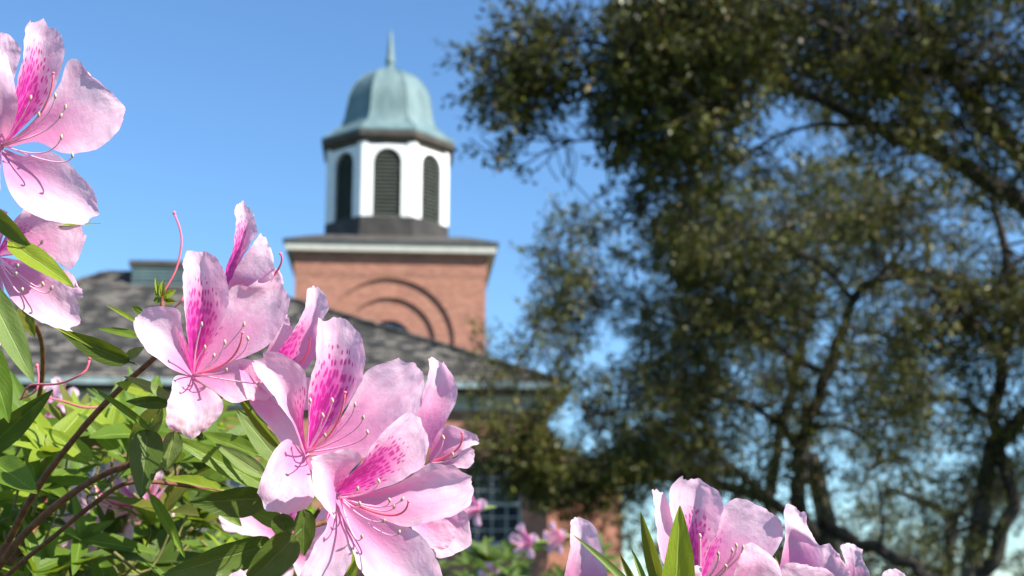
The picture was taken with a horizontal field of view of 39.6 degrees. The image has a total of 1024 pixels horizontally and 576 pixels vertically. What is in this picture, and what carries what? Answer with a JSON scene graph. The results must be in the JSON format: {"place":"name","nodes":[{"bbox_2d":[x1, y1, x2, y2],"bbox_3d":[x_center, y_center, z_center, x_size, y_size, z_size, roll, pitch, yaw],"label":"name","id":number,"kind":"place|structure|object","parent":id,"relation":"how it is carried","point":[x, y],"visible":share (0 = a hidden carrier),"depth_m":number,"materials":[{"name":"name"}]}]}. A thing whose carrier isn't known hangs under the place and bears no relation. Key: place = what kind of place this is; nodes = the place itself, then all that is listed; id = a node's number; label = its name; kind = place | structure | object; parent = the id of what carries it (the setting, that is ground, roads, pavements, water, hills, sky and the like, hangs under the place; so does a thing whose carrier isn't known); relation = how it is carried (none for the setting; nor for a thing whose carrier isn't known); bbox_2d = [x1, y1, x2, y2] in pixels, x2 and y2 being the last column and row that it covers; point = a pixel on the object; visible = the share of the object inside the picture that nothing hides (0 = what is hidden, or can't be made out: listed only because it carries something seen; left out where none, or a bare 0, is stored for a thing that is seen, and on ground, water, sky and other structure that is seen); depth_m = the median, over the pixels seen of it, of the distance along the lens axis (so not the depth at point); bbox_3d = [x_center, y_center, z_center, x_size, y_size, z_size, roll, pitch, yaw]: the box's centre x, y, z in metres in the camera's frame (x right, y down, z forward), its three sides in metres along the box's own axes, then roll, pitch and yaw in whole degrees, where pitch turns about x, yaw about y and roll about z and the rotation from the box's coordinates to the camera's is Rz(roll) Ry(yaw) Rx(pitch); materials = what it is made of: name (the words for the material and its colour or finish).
{"place":"outdoors","nodes":[
{"label":"outdoors","id":0,"kind":"place"},
{"bbox_2d":[0,30,622,575],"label":"brick building","id":1,"kind":"structure","parent":0,"point":[386,266],"depth_m":45.05,"materials":[{"name":"red brick"}]},
{"bbox_2d":[70,461,124,509],"bbox_3d":[-10.368,5.307,35.254,1.500,2.028,0.100,1,-13,-4],"label":"window","id":2,"kind":"structure","parent":1,"relation":"in","point":[92,472],"depth_m":35.43,"materials":[{"name":"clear glass"}]},
{"bbox_2d":[198,480,247,533],"bbox_3d":[-7.129,5.362,35.502,1.500,2.028,0.100,1,-13,-4],"label":"window","id":3,"kind":"structure","parent":1,"relation":"in","point":[230,482],"depth_m":35.64,"materials":[{"name":"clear glass"}]},
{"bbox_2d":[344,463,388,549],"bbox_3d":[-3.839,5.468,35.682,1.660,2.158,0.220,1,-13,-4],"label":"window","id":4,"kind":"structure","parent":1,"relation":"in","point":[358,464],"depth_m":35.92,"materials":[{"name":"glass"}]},
{"bbox_2d":[463,464,524,549],"bbox_3d":[-0.506,5.525,35.939,1.660,2.158,0.220,1,-13,-4],"label":"window","id":5,"kind":"structure","parent":1,"relation":"in","point":[500,522],"depth_m":35.98,"materials":[{"name":"grey glass"}]},
{"bbox_2d":[0,0,1023,575],"label":"sky","id":6,"kind":"structure","parent":0,"point":[227,103],"materials":[{"name":"blue"}]},
{"label":"ground","id":7,"kind":"structure","parent":0,"visible":0},
{"bbox_2d":[0,18,478,575],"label":"azalea bush","id":8,"kind":"object","parent":7,"relation":"on","point":[390,428],"visible":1,"depth_m":0.64,"materials":[{"name":"pink plant"}]},
{"bbox_2d":[438,496,626,575],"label":"azalea bush","id":9,"kind":"object","parent":7,"relation":"on","point":[485,554],"visible":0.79,"depth_m":2.81,"materials":[{"name":"green plant"}]},
{"bbox_2d":[431,0,1023,301],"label":"oak tree","id":10,"kind":"object","parent":7,"relation":"on","point":[679,65],"visible":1,"depth_m":13.06,"materials":[{"name":"green plant"}]},
{"bbox_2d":[564,476,904,575],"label":"azalea bush","id":11,"kind":"object","parent":7,"relation":"on","point":[738,537],"visible":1,"depth_m":0.63,"materials":[{"name":"pink plant"}]},
{"bbox_2d":[446,132,1023,575],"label":"oak tree","id":12,"kind":"object","parent":7,"relation":"on","point":[550,474],"visible":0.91,"depth_m":20.52,"materials":[{"name":"green plant"}]},
{"bbox_2d":[585,27,946,574],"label":"oak tree","id":13,"kind":"object","parent":7,"relation":"on","point":[779,550],"visible":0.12,"depth_m":32.45,"materials":[{"name":"green plant"}]},
{"bbox_2d":[782,444,1023,575],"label":"oak tree","id":14,"kind":"object","parent":7,"relation":"on","point":[934,566],"visible":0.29,"depth_m":41.13,"materials":[{"name":"green plant"}]},
{"bbox_2d":[792,153,1023,575],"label":"oak tree","id":15,"kind":"object","parent":7,"relation":"on","point":[1004,293],"visible":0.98,"depth_m":18.04,"materials":[{"name":"green plant"}]}
]}

